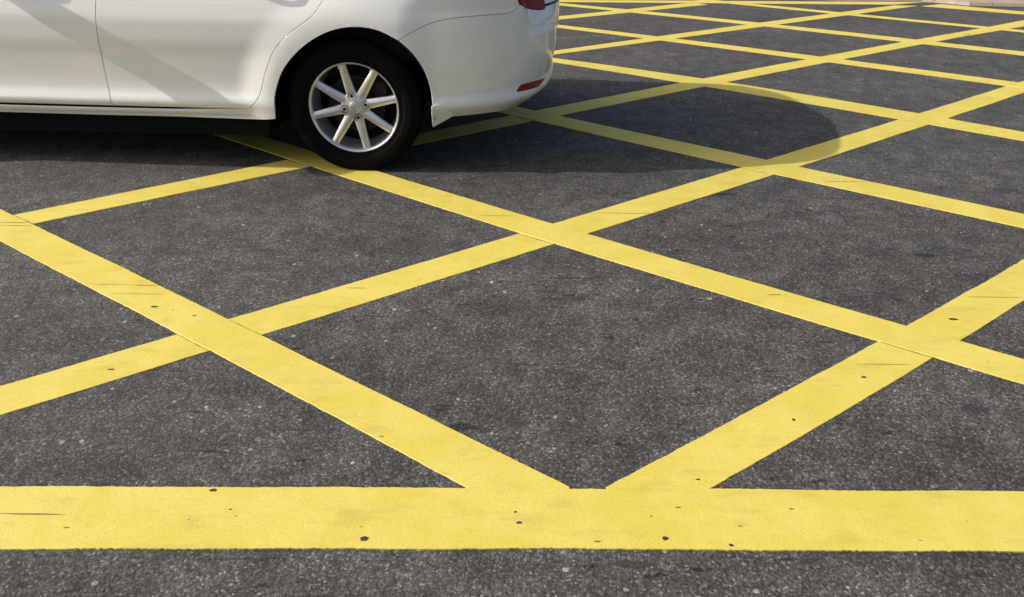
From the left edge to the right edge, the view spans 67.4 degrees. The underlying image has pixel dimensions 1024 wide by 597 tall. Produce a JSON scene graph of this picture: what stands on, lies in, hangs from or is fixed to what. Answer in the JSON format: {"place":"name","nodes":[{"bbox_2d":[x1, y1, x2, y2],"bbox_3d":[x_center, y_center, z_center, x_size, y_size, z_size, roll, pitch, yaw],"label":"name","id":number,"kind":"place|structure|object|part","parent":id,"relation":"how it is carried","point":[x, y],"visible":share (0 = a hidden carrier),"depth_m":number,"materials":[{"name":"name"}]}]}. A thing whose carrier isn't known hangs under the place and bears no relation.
{"place":"outdoors","nodes":[
{"label":"outdoors","id":0,"kind":"place"},
{"bbox_2d":[0,0,1023,596],"bbox_3d":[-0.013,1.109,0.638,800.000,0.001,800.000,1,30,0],"label":"road","id":1,"kind":"structure","parent":0,"point":[628,372],"depth_m":2.50,"materials":[{"name":"grey asphalt"}]},
{"bbox_2d":[0,0,558,169],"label":"white sedan","id":2,"kind":"object","parent":1,"relation":"on","point":[352,84],"visible":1,"depth_m":3.37,"materials":[{"name":"paint"}]},
{"bbox_3d":[-2.253,-1.160,3.335,1.018,0.610,0.062,2,30,3],"label":"front door","id":3,"kind":"part","parent":2,"relation":"part of","materials":[{"name":"white paint"}]},
{"bbox_3d":[-1.268,-1.139,3.289,1.045,0.642,0.080,2,30,2],"label":"rear door","id":4,"kind":"part","parent":2,"relation":"part of","materials":[{"name":"white paint"}]},
{"bbox_2d":[0,209,568,488],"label":"yellow diagonal line","id":5,"kind":"object","parent":1,"relation":"on","point":[450,453],"visible":1,"depth_m":2.18,"materials":[{"name":"paint"}]},
{"bbox_2d":[14,116,930,356],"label":"paint seams","id":6,"kind":"object","parent":1,"relation":"on","point":[524,235],"visible":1,"depth_m":2.40,"materials":[{"name":"brown"}]},
{"bbox_2d":[13,32,968,223],"bbox_3d":[-1.071,-0.607,3.599,12.061,0.005,0.232,-19,35,-30],"label":"yellow diagonal line","id":7,"kind":"object","parent":1,"relation":"on","point":[100,203],"visible":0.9,"depth_m":4.07,"materials":[{"name":"paint"}]},
{"bbox_2d":[0,181,1017,514],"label":"paint scuffs","id":8,"kind":"object","parent":1,"relation":"on","point":[482,215],"visible":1,"depth_m":2.61,"materials":[{"name":"brown"}]},
{"bbox_2d":[0,486,1023,552],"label":"yellow border line","id":9,"kind":"object","parent":1,"relation":"on","point":[265,518],"visible":1,"depth_m":1.71,"materials":[{"name":"paint"}]},
{"bbox_2d":[0,81,1023,414],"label":"yellow diagonal line","id":10,"kind":"object","parent":1,"relation":"on","point":[44,387],"visible":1,"depth_m":2.69,"materials":[{"name":"paint"}]},
{"bbox_2d":[40,171,1018,567],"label":"tar spots","id":11,"kind":"object","parent":1,"relation":"on","point":[640,565],"visible":1,"depth_m":2.07,"materials":[{"name":"black asphalt"}]},
{"bbox_2d":[216,135,1023,383],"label":"yellow diagonal line","id":12,"kind":"object","parent":1,"relation":"on","point":[980,359],"visible":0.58,"depth_m":2.73,"materials":[{"name":"paint"}]},
{"bbox_2d":[558,3,707,19],"bbox_3d":[-2.046,-1.865,5.764,9.271,0.005,0.170,-16,34,-27],"label":"yellow diagonal line","id":13,"kind":"object","parent":1,"relation":"on","point":[639,9],"visible":0.33,"depth_m":7.43,"materials":[{"name":"paint"}]},
{"bbox_2d":[553,5,912,54],"bbox_3d":[1.446,-2.207,6.432,6.308,0.005,0.147,-17,34,-28],"label":"yellow diagonal line","id":14,"kind":"object","parent":1,"relation":"on","point":[704,32],"visible":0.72,"depth_m":6.64,"materials":[{"name":"paint"}]},
{"bbox_2d":[559,0,921,4],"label":"yellow border line","id":15,"kind":"object","parent":1,"relation":"on","point":[763,2],"visible":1,"depth_m":7.92,"materials":[{"name":"paint"}]},
{"bbox_2d":[498,107,1023,227],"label":"yellow diagonal line","id":16,"kind":"object","parent":1,"relation":"on","point":[997,215],"visible":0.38,"depth_m":3.64,"materials":[{"name":"paint"}]},
{"bbox_2d":[552,58,1023,140],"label":"yellow diagonal line","id":17,"kind":"object","parent":1,"relation":"on","point":[902,115],"visible":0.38,"depth_m":4.69,"materials":[{"name":"paint"}]},
{"bbox_2d":[558,25,1023,87],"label":"yellow diagonal line","id":18,"kind":"object","parent":1,"relation":"on","point":[904,69],"visible":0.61,"depth_m":5.70,"materials":[{"name":"paint"}]},
{"bbox_2d":[559,3,1023,55],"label":"yellow diagonal line","id":19,"kind":"object","parent":1,"relation":"on","point":[978,48],"visible":0.86,"depth_m":6.62,"materials":[{"name":"paint"}]},
{"bbox_2d":[606,259,1023,488],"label":"yellow diagonal line","id":20,"kind":"object","parent":1,"relation":"on","point":[720,454],"visible":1,"depth_m":2.09,"materials":[{"name":"paint"}]},
{"bbox_2d":[698,0,1023,31],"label":"yellow diagonal line","id":21,"kind":"object","parent":1,"relation":"on","point":[882,17],"visible":1,"depth_m":7.31,"materials":[{"name":"paint"}]},
{"bbox_2d":[926,4,1023,14],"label":"yellow border line","id":22,"kind":"object","parent":1,"relation":"on","point":[975,8],"visible":1,"depth_m":7.72,"materials":[{"name":"paint"}]},
{"bbox_2d":[958,20,1023,35],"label":"yellow diagonal line","id":23,"kind":"object","parent":1,"relation":"on","point":[1017,24],"visible":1,"depth_m":6.82,"materials":[{"name":"paint"}]},
{"bbox_2d":[834,0,1023,6],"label":"pavement","id":24,"kind":"structure","parent":0,"point":[1014,3],"depth_m":7.95,"materials":[{"name":"beige concrete"}]}
]}

